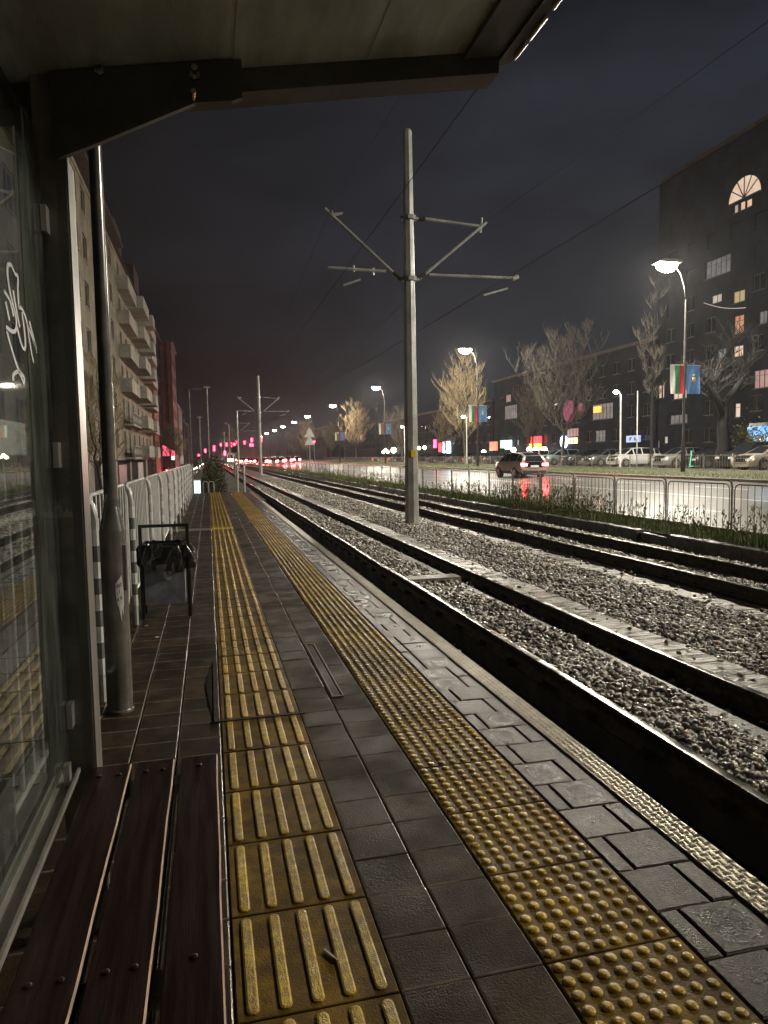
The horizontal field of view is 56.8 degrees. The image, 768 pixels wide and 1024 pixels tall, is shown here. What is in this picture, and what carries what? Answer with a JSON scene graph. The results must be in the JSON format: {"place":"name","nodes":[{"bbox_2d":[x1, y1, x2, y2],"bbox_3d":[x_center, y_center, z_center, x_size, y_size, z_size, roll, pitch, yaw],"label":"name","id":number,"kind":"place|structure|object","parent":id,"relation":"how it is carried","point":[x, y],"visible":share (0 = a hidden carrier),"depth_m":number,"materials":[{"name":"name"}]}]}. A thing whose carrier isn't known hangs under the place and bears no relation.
{"place":"outdoors","nodes":[
{"label":"outdoors","id":0,"kind":"place"},
{"bbox_2d":[1,461,203,650],"bbox_3d":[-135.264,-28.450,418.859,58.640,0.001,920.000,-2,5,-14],"label":"side street","id":1,"kind":"structure","parent":0,"point":[17,604],"depth_m":14.04,"materials":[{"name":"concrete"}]},
{"bbox_2d":[0,500,38,571],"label":"parked car","id":2,"kind":"object","parent":1,"relation":"on","point":[10,508],"visible":0.24,"depth_m":16.54,"materials":[{"name":"paint"}]},
{"bbox_2d":[7,618,42,676],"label":"platform retaining wall","id":3,"kind":"structure","parent":1,"relation":"on","point":[20,651],"depth_m":5.33,"materials":[{"name":"concrete"}]},
{"bbox_2d":[0,126,160,500],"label":"apartment block","id":4,"kind":"structure","parent":1,"relation":"on","point":[132,336],"depth_m":46.86,"materials":[{"name":"beige concrete"}]},
{"bbox_2d":[3,166,18,220],"bbox_3d":[-14.754,-12.585,27.906,0.230,1.680,1.850,-2,5,-14],"label":"window","id":5,"kind":"structure","parent":4,"relation":"in","point":[8,186],"depth_m":28.19,"materials":[{"name":"grey glass"}]},
{"bbox_2d":[7,244,22,294],"bbox_3d":[-14.709,-9.644,28.140,0.230,1.680,1.850,-2,5,-14],"label":"window","id":6,"kind":"structure","parent":4,"relation":"in","point":[12,258],"depth_m":28.39,"materials":[{"name":"grey glass"}]},
{"bbox_2d":[11,320,26,367],"bbox_3d":[-14.663,-6.704,28.374,0.230,1.680,1.850,-2,5,-14],"label":"window","id":7,"kind":"structure","parent":4,"relation":"in","point":[17,349],"depth_m":28.71,"materials":[{"name":"grey glass"}]},
{"bbox_2d":[16,397,30,439],"bbox_3d":[-14.617,-3.764,28.608,0.230,1.680,1.850,-2,5,-14],"label":"window","id":8,"kind":"structure","parent":4,"relation":"in","point":[20,404],"depth_m":28.95,"materials":[{"name":"grey glass"}]},
{"bbox_2d":[160,340,178,470],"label":"red building","id":9,"kind":"structure","parent":1,"relation":"on","point":[168,353],"depth_m":118.80,"materials":[{"name":"tile"}]},
{"bbox_2d":[159,422,184,468],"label":"bare tree","id":10,"kind":"object","parent":1,"relation":"on","point":[170,445],"visible":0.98,"depth_m":106.31,"materials":[{"name":"brown plant"}]},
{"bbox_2d":[151,328,160,473],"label":"brick building","id":11,"kind":"structure","parent":0,"point":[156,461],"depth_m":99.25,"materials":[{"name":"brick"}]},
{"bbox_2d":[155,327,164,471],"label":"dark building","id":12,"kind":"structure","parent":0,"point":[158,343],"depth_m":113.16,"materials":[{"name":"brick"}]},
{"bbox_2d":[182,419,188,463],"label":"terrace building","id":13,"kind":"structure","parent":0,"point":[185,426],"depth_m":233.72,"materials":[{"name":"concrete"}]},
{"bbox_2d":[194,463,265,501],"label":"track shoulder","id":14,"kind":"object","parent":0,"point":[231,481],"visible":0.21,"depth_m":47.48},
{"bbox_2d":[201,455,227,492],"bbox_3d":[-7.491,-1.571,31.290,1.238,1.931,1.882,-2,5,-14],"label":"bush","id":15,"kind":"object","parent":14,"relation":"on","point":[219,479],"visible":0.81,"depth_m":30.99,"materials":[{"name":"green plant"}]},
{"bbox_2d":[288,426,351,458],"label":"apartment house","id":16,"kind":"structure","parent":0,"point":[322,450],"depth_m":304.71,"materials":[{"name":"concrete"}]},
{"bbox_2d":[340,399,493,458],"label":"apartment house","id":17,"kind":"structure","parent":0,"point":[366,448],"depth_m":168.68,"materials":[{"name":"concrete"}]},
{"bbox_2d":[85,0,767,459],"label":"sky","id":18,"kind":"structure","parent":0,"point":[220,216],"materials":[{"name":"black"}]},
{"bbox_2d":[207,460,767,886],"bbox_3d":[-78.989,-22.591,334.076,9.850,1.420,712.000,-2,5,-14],"label":"track bed","id":19,"kind":"object","parent":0,"point":[746,867],"depth_m":4.64,"materials":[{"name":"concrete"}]},
{"bbox_2d":[8,494,767,1023],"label":"platform","id":20,"kind":"structure","parent":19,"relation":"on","point":[22,670],"depth_m":2.87,"materials":[{"name":"concrete"}]},
{"bbox_2d":[0,530,233,1023],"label":"pavement","id":21,"kind":"structure","parent":20,"relation":"on","point":[149,726],"depth_m":3.70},
{"bbox_2d":[0,464,192,872],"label":"platform fence","id":22,"kind":"object","parent":21,"relation":"on","point":[159,498],"visible":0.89,"depth_m":2.70,"materials":[{"name":"grey metal"}]},
{"bbox_2d":[88,145,134,714],"bbox_3d":[-1.272,-1.253,3.702,0.532,4.650,0.180,-2,5,-14],"label":"platform lamp post","id":23,"kind":"object","parent":21,"relation":"on","point":[115,606],"visible":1,"depth_m":3.71,"materials":[{"name":"metal"}]},
{"bbox_2d":[122,545,127,589],"bbox_3d":[-1.371,0.294,3.760,0.017,0.240,0.026,-2,5,-14],"label":"service door","id":24,"kind":"structure","parent":23,"relation":"in","point":[123,546],"depth_m":3.75,"materials":[{"name":"paint"}]},
{"bbox_2d":[0,754,225,1023],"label":"bench","id":25,"kind":"object","parent":21,"relation":"on","point":[86,897],"visible":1,"depth_m":1.42,"materials":[{"name":"brown wood"}]},
{"bbox_2d":[136,523,196,618],"bbox_3d":[-1.880,0.493,6.151,0.508,0.800,0.377,-2,5,-14],"label":"litter bin","id":26,"kind":"object","parent":21,"relation":"on","point":[163,566],"visible":1,"depth_m":6.02,"materials":[{"name":"metal"}]},
{"bbox_2d":[206,661,304,722],"bbox_3d":[-0.938,1.037,4.097,0.441,0.010,1.214,-4,6,-35],"label":"access cover frame","id":27,"kind":"object","parent":21,"relation":"on","point":[212,683],"visible":1,"depth_m":3.93,"materials":[{"name":"metal"}]},
{"bbox_2d":[0,0,561,970],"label":"tram shelter","id":28,"kind":"object","parent":21,"relation":"on","point":[78,76],"visible":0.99,"depth_m":1.96,"materials":[{"name":"metal"}]},
{"bbox_2d":[172,493,210,528],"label":"platform pavement","id":29,"kind":"structure","parent":20,"relation":"on","point":[194,517],"depth_m":17.55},
{"bbox_2d":[188,388,200,493],"bbox_3d":[-7.187,-2.699,27.146,0.532,4.000,0.180,-2,5,-14],"label":"platform lamp post","id":30,"kind":"object","parent":29,"relation":"on","point":[191,464],"visible":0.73,"depth_m":27.07,"materials":[{"name":"metal"}]},
{"bbox_2d":[210,492,410,1023],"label":"guiding paving","id":31,"kind":"structure","parent":20,"relation":"on","point":[298,902],"depth_m":2.38,"materials":[{"name":"yellow tile"}]},
{"bbox_2d":[221,492,580,1023],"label":"platform paving","id":32,"kind":"structure","parent":20,"relation":"on","point":[458,948],"depth_m":2.37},
{"bbox_2d":[305,644,343,697],"bbox_3d":[-0.396,0.995,4.553,0.066,0.006,1.160,-2,5,-14],"label":"slot cover","id":33,"kind":"object","parent":32,"relation":"on","point":[334,689],"visible":1,"depth_m":4.45,"materials":[{"name":"metal"}]},
{"bbox_2d":[231,492,763,1023],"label":"warning paving","id":34,"kind":"structure","parent":20,"relation":"on","point":[595,1002],"depth_m":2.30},
{"bbox_2d":[242,492,767,1023],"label":"platform edge paving","id":35,"kind":"structure","parent":20,"relation":"on","point":[683,914],"depth_m":2.55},
{"bbox_2d":[249,492,767,922],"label":"platform edge plate","id":36,"kind":"object","parent":20,"relation":"on","point":[713,874],"visible":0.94,"depth_m":2.96,"materials":[{"name":"grey concrete"}]},
{"bbox_2d":[312,543,767,915],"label":"platform edge","id":37,"kind":"object","parent":36,"relation":"on","point":[336,560],"visible":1,"depth_m":2.98,"materials":[{"name":"grey concrete"}]},
{"bbox_2d":[213,461,767,796],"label":"ballast bed","id":38,"kind":"object","parent":19,"relation":"on","point":[737,721],"visible":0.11,"depth_m":5.79,"materials":[{"name":"grey gravel"}]},
{"bbox_2d":[405,574,460,582],"bbox_3d":[0.695,1.029,10.048,0.740,0.235,0.270,-2,5,-14],"label":"sleeper","id":39,"kind":"object","parent":38,"relation":"on","point":[431,578],"visible":0.36,"depth_m":9.97,"materials":[{"name":"concrete"}]},
{"bbox_2d":[219,462,767,674],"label":"ballast bed","id":40,"kind":"object","parent":19,"relation":"on","point":[255,474],"visible":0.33,"depth_m":11.18,"materials":[{"name":"grey gravel"}]},
{"bbox_2d":[237,376,288,474],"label":"catenary pole","id":41,"kind":"object","parent":40,"relation":"on","point":[258,397],"visible":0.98,"depth_m":71.87,"materials":[{"name":"metal"}]},
{"bbox_2d":[250,119,767,432],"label":"contact wire","id":42,"kind":"object","parent":41,"relation":"hanging from","point":[587,228],"visible":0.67,"depth_m":12.42,"materials":[{"name":"black metal"}]},
{"bbox_2d":[324,128,518,524],"bbox_3d":[1.089,-4.570,18.456,5.215,10.250,0.600,-2,5,-14],"label":"catenary pole","id":43,"kind":"object","parent":40,"relation":"on","point":[408,218],"visible":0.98,"depth_m":18.26,"materials":[{"name":"metal"}]},
{"bbox_2d":[227,89,476,431],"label":"contact wire","id":44,"kind":"object","parent":43,"relation":"hanging from","point":[387,211],"visible":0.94,"depth_m":11.53,"materials":[{"name":"black metal"}]},
{"bbox_2d":[225,21,767,444],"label":"messenger wire","id":45,"kind":"object","parent":43,"relation":"attached to","point":[575,159],"visible":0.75,"depth_m":12.80,"materials":[{"name":"black metal"}]},
{"bbox_2d":[222,462,767,621],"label":"track slab","id":46,"kind":"structure","parent":40,"relation":"on","point":[685,593],"depth_m":10.76,"materials":[{"name":"concrete"}]},
{"bbox_2d":[223,464,767,694],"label":"track slab","id":47,"kind":"structure","parent":40,"relation":"on","point":[728,670],"depth_m":7.50,"materials":[{"name":"concrete"}]},
{"bbox_2d":[221,467,767,879],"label":"track foundation","id":48,"kind":"object","parent":19,"relation":"on","point":[740,841],"depth_m":4.73,"materials":[{"name":"concrete"}]},
{"bbox_2d":[225,469,767,840],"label":"rail","id":49,"kind":"object","parent":48,"relation":"on","point":[724,792],"visible":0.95,"depth_m":4.82,"materials":[{"name":"silver metal"}]},
{"bbox_2d":[222,461,767,583],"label":"track foundation","id":50,"kind":"object","parent":19,"relation":"on","point":[697,568],"visible":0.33,"depth_m":12.94,"materials":[{"name":"concrete"}]},
{"bbox_2d":[223,461,767,581],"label":"rail","id":51,"kind":"object","parent":50,"relation":"on","point":[756,573],"visible":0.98,"depth_m":13.84,"materials":[{"name":"grey metal"}]},
{"bbox_2d":[223,462,767,613],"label":"track foundation","id":52,"kind":"object","parent":19,"relation":"on","point":[704,591],"visible":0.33,"depth_m":11.65,"materials":[{"name":"concrete"}]},
{"bbox_2d":[225,462,767,604],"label":"rail","id":53,"kind":"object","parent":52,"relation":"on","point":[748,592],"visible":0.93,"depth_m":11.81,"materials":[{"name":"grey metal"}]},
{"bbox_2d":[229,468,767,731],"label":"track foundation","id":54,"kind":"object","parent":19,"relation":"on","point":[741,715],"depth_m":6.35,"materials":[{"name":"concrete"}]},
{"bbox_2d":[217,462,767,722],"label":"rail","id":55,"kind":"object","parent":54,"relation":"on","point":[720,689],"visible":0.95,"depth_m":6.75,"materials":[{"name":"silver metal"}]},
{"bbox_2d":[253,478,767,858],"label":"ballast","id":56,"kind":"structure","parent":19,"relation":"on","point":[684,615],"depth_m":7.75,"materials":[{"name":"gravel"}]},
{"bbox_2d":[217,459,767,532],"bbox_3d":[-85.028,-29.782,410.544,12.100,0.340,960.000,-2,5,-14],"label":"road","id":57,"kind":"structure","parent":0,"point":[714,504],"depth_m":27.99,"materials":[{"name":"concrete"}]},
{"bbox_2d":[245,463,767,537],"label":"road kerb","id":58,"kind":"structure","parent":57,"relation":"on","point":[657,521],"depth_m":16.14,"materials":[{"name":"concrete"}]},
{"bbox_2d":[495,452,547,477],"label":"moving car","id":59,"kind":"object","parent":57,"relation":"on","point":[525,463],"visible":0.83,"depth_m":42.72,"materials":[{"name":"paint"}]},
{"bbox_2d":[289,464,760,511],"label":"road markings","id":60,"kind":"object","parent":57,"relation":"on","point":[603,488],"visible":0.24,"depth_m":28.25,"materials":[{"name":"paint"}]},
{"bbox_2d":[304,462,767,482],"bbox_3d":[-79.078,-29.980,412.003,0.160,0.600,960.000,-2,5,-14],"label":"kerb","id":61,"kind":"structure","parent":57,"relation":"on","point":[699,478],"depth_m":38.06,"materials":[{"name":"concrete"}]},
{"bbox_2d":[222,460,767,549],"bbox_3d":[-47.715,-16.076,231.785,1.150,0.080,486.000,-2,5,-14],"label":"verge","id":62,"kind":"structure","parent":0,"point":[606,521],"depth_m":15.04,"materials":[{"name":"plant"}]},
{"bbox_2d":[225,461,767,567],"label":"kerb","id":63,"kind":"structure","parent":62,"relation":"on","point":[758,557],"depth_m":15.82,"materials":[{"name":"grey concrete"}]},
{"bbox_2d":[265,461,767,534],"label":"road fence","id":64,"kind":"object","parent":62,"relation":"on","point":[424,477],"visible":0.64,"depth_m":19.48,"materials":[{"name":"metal"}]},
{"bbox_2d":[297,466,767,545],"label":"weeds","id":65,"kind":"object","parent":62,"relation":"on","point":[516,494],"visible":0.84,"depth_m":18.77,"materials":[{"name":"green plant"}]},
{"bbox_2d":[300,460,767,479],"bbox_3d":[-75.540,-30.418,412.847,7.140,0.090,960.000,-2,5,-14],"label":"verge","id":66,"kind":"structure","parent":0,"point":[690,473],"depth_m":43.31,"materials":[{"name":"plant"}]},
{"bbox_2d":[457,347,478,465],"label":"street lamp","id":67,"kind":"object","parent":66,"relation":"on","point":[465,350],"visible":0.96,"depth_m":72.59,"materials":[{"name":"metal"}]},
{"bbox_2d":[323,453,767,470],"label":"parking fence","id":68,"kind":"object","parent":66,"relation":"on","point":[429,460],"visible":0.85,"depth_m":51.63,"materials":[{"name":"grey metal"}]},
{"bbox_2d":[652,258,686,471],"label":"street lamp","id":69,"kind":"object","parent":66,"relation":"on","point":[667,265],"visible":0.95,"depth_m":40.98,"materials":[{"name":"metal"}]},
{"bbox_2d":[670,365,683,393],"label":"tricolour banner","id":70,"kind":"object","parent":69,"relation":"hanging from","point":[676,379],"visible":1,"depth_m":41.08,"materials":[{"name":"multicoloured fabric"}]},
{"bbox_2d":[686,365,699,393],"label":"blue banner","id":71,"kind":"object","parent":69,"relation":"hanging from","point":[693,379],"visible":1,"depth_m":41.32,"materials":[{"name":"blue fabric"}]},
{"bbox_2d":[301,459,767,471],"bbox_3d":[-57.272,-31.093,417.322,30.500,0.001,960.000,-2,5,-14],"label":"parking pavement","id":72,"kind":"structure","parent":0,"point":[634,466],"depth_m":60.67,"materials":[{"name":"grey asphalt"}]},
{"bbox_2d":[298,418,320,459],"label":"bare tree","id":73,"kind":"object","parent":72,"relation":"on","point":[303,432],"visible":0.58,"depth_m":231.31,"materials":[{"name":"brown plant"}]},
{"bbox_2d":[320,422,340,460],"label":"bare tree","id":74,"kind":"object","parent":72,"relation":"on","point":[328,438],"visible":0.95,"depth_m":196.17,"materials":[{"name":"brown plant"}]},
{"bbox_2d":[330,417,356,460],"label":"bare tree","id":75,"kind":"object","parent":72,"relation":"on","point":[345,439],"visible":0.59,"depth_m":176.54,"materials":[{"name":"brown plant"}]},
{"bbox_2d":[338,398,375,461],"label":"bare tree","id":76,"kind":"object","parent":72,"relation":"on","point":[354,426],"visible":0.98,"depth_m":151.67,"materials":[{"name":"brown plant"}]},
{"bbox_2d":[380,405,417,461],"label":"bare tree","id":77,"kind":"object","parent":72,"relation":"on","point":[400,425],"visible":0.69,"depth_m":123.70,"materials":[{"name":"brown plant"}]},
{"bbox_2d":[427,402,459,462],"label":"bare tree","id":78,"kind":"object","parent":72,"relation":"on","point":[446,423],"visible":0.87,"depth_m":101.44,"materials":[{"name":"brown plant"}]},
{"bbox_2d":[432,348,487,463],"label":"bare tree","id":79,"kind":"object","parent":72,"relation":"on","point":[460,420],"visible":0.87,"depth_m":88.29,"materials":[{"name":"brown plant"}]},
{"bbox_2d":[462,452,492,463],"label":"parked car","id":80,"kind":"object","parent":72,"relation":"on","point":[481,454],"visible":0.41,"depth_m":89.48,"materials":[{"name":"paint"}]},
{"bbox_2d":[483,451,513,463],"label":"parked car","id":81,"kind":"object","parent":72,"relation":"on","point":[496,459],"visible":0.38,"depth_m":82.59,"materials":[{"name":"paint"}]},
{"bbox_2d":[504,378,555,449],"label":"bare tree","id":82,"kind":"object","parent":72,"relation":"on","point":[532,419],"visible":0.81,"depth_m":92.01,"materials":[{"name":"brown plant"}]},
{"bbox_2d":[504,316,609,464],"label":"bare tree","id":83,"kind":"object","parent":72,"relation":"on","point":[553,385],"visible":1,"depth_m":67.48,"materials":[{"name":"brown plant"}]},
{"bbox_2d":[543,449,579,464],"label":"parked car","id":84,"kind":"object","parent":72,"relation":"on","point":[555,454],"visible":0.34,"depth_m":68.91,"materials":[{"name":"grey paint"}]},
{"bbox_2d":[561,449,608,465],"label":"parked car","id":85,"kind":"object","parent":72,"relation":"on","point":[569,460],"visible":0.5,"depth_m":64.10,"materials":[{"name":"paint"}]},
{"bbox_2d":[581,449,631,465],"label":"parked car","id":86,"kind":"object","parent":72,"relation":"on","point":[603,454],"visible":0.49,"depth_m":60.63,"materials":[{"name":"grey paint"}]},
{"bbox_2d":[606,447,660,466],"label":"parked car","id":87,"kind":"object","parent":72,"relation":"on","point":[626,453],"visible":0.56,"depth_m":56.91,"materials":[{"name":"white paint"}]},
{"bbox_2d":[632,275,668,466],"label":"bare tree","id":88,"kind":"object","parent":72,"relation":"on","point":[650,387],"visible":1,"depth_m":54.14,"materials":[{"name":"brown plant"}]},
{"bbox_2d":[651,447,702,467],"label":"parked car","id":89,"kind":"object","parent":72,"relation":"on","point":[663,461],"visible":0.5,"depth_m":50.66,"materials":[{"name":"silver paint"}]},
{"bbox_2d":[680,447,733,467],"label":"parked car","id":90,"kind":"object","parent":72,"relation":"on","point":[708,451],"visible":0.34,"depth_m":47.84,"materials":[{"name":"paint"}]},
{"bbox_2d":[667,316,767,467],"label":"bare tree","id":91,"kind":"object","parent":72,"relation":"on","point":[722,408],"visible":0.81,"depth_m":46.70,"materials":[{"name":"brown plant"}]},
{"bbox_2d":[711,407,767,467],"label":"shrub","id":92,"kind":"object","parent":72,"relation":"on","point":[749,437],"visible":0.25,"depth_m":48.37,"materials":[{"name":"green plant"}]},
{"bbox_2d":[715,441,767,468],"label":"parked car","id":93,"kind":"object","parent":72,"relation":"on","point":[743,448],"visible":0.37,"depth_m":45.25,"materials":[{"name":"paint"}]},
{"bbox_2d":[731,445,767,469],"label":"parked car","id":94,"kind":"object","parent":72,"relation":"on","point":[761,451],"visible":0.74,"depth_m":41.79,"materials":[{"name":"beige paint"}]},
{"bbox_2d":[747,422,767,440],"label":"kiosk","id":95,"kind":"object","parent":72,"relation":"on","point":[760,425],"visible":0.19,"depth_m":50.23,"materials":[{"name":"blue"}]},
{"bbox_2d":[492,336,659,453],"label":"apartment house","id":96,"kind":"structure","parent":0,"point":[622,371],"depth_m":95.12,"materials":[{"name":"concrete"}]},
{"bbox_2d":[504,404,516,419],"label":"lit window","id":97,"kind":"structure","parent":96,"relation":"in","point":[510,410],"depth_m":122.73,"materials":[{"name":"grey glass"}]},
{"bbox_2d":[591,402,612,420],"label":"lit window","id":98,"kind":"structure","parent":96,"relation":"in","point":[606,412],"depth_m":93.97,"materials":[{"name":"grey glass"}]},
{"bbox_2d":[655,114,767,453],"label":"apartment tower","id":99,"kind":"structure","parent":0,"point":[713,222],"depth_m":72.74,"materials":[{"name":"concrete"}]},
{"bbox_2d":[705,253,730,280],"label":"lit window","id":100,"kind":"structure","parent":99,"relation":"in","point":[719,266],"depth_m":72.37,"materials":[{"name":"grey glass"}]},
{"bbox_2d":[728,175,760,205],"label":"arched window","id":101,"kind":"structure","parent":99,"relation":"in","point":[749,185],"depth_m":68.16,"materials":[{"name":"grey glass"}]},
{"bbox_2d":[749,394,761,411],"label":"window","id":102,"kind":"structure","parent":99,"relation":"in","point":[756,400],"depth_m":67.98,"materials":[{"name":"black glass"}]},
{"bbox_2d":[753,272,764,291],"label":"window","id":103,"kind":"structure","parent":99,"relation":"in","point":[759,279],"depth_m":67.10,"materials":[{"name":"black glass"}]},
{"bbox_2d":[752,369,767,389],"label":"lit window","id":104,"kind":"structure","parent":99,"relation":"in","point":[761,376],"depth_m":67.29,"materials":[{"name":"pink"}]},
{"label":"pavement","id":105,"kind":"structure","parent":0,"visible":0},
{"bbox_2d":[0,419,26,500],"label":"notice board","id":106,"kind":"object","parent":105,"relation":"on","point":[12,437],"visible":0.7,"depth_m":23.08,"materials":[{"name":"grey paint"}]},
{"bbox_2d":[83,348,136,498],"bbox_3d":[-16.375,-4.816,39.737,4.490,9.125,5.595,-2,5,-10],"label":"bare tree","id":107,"kind":"object","parent":105,"relation":"on","point":[89,419],"visible":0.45,"depth_m":39.94,"materials":[{"name":"brown plant"}]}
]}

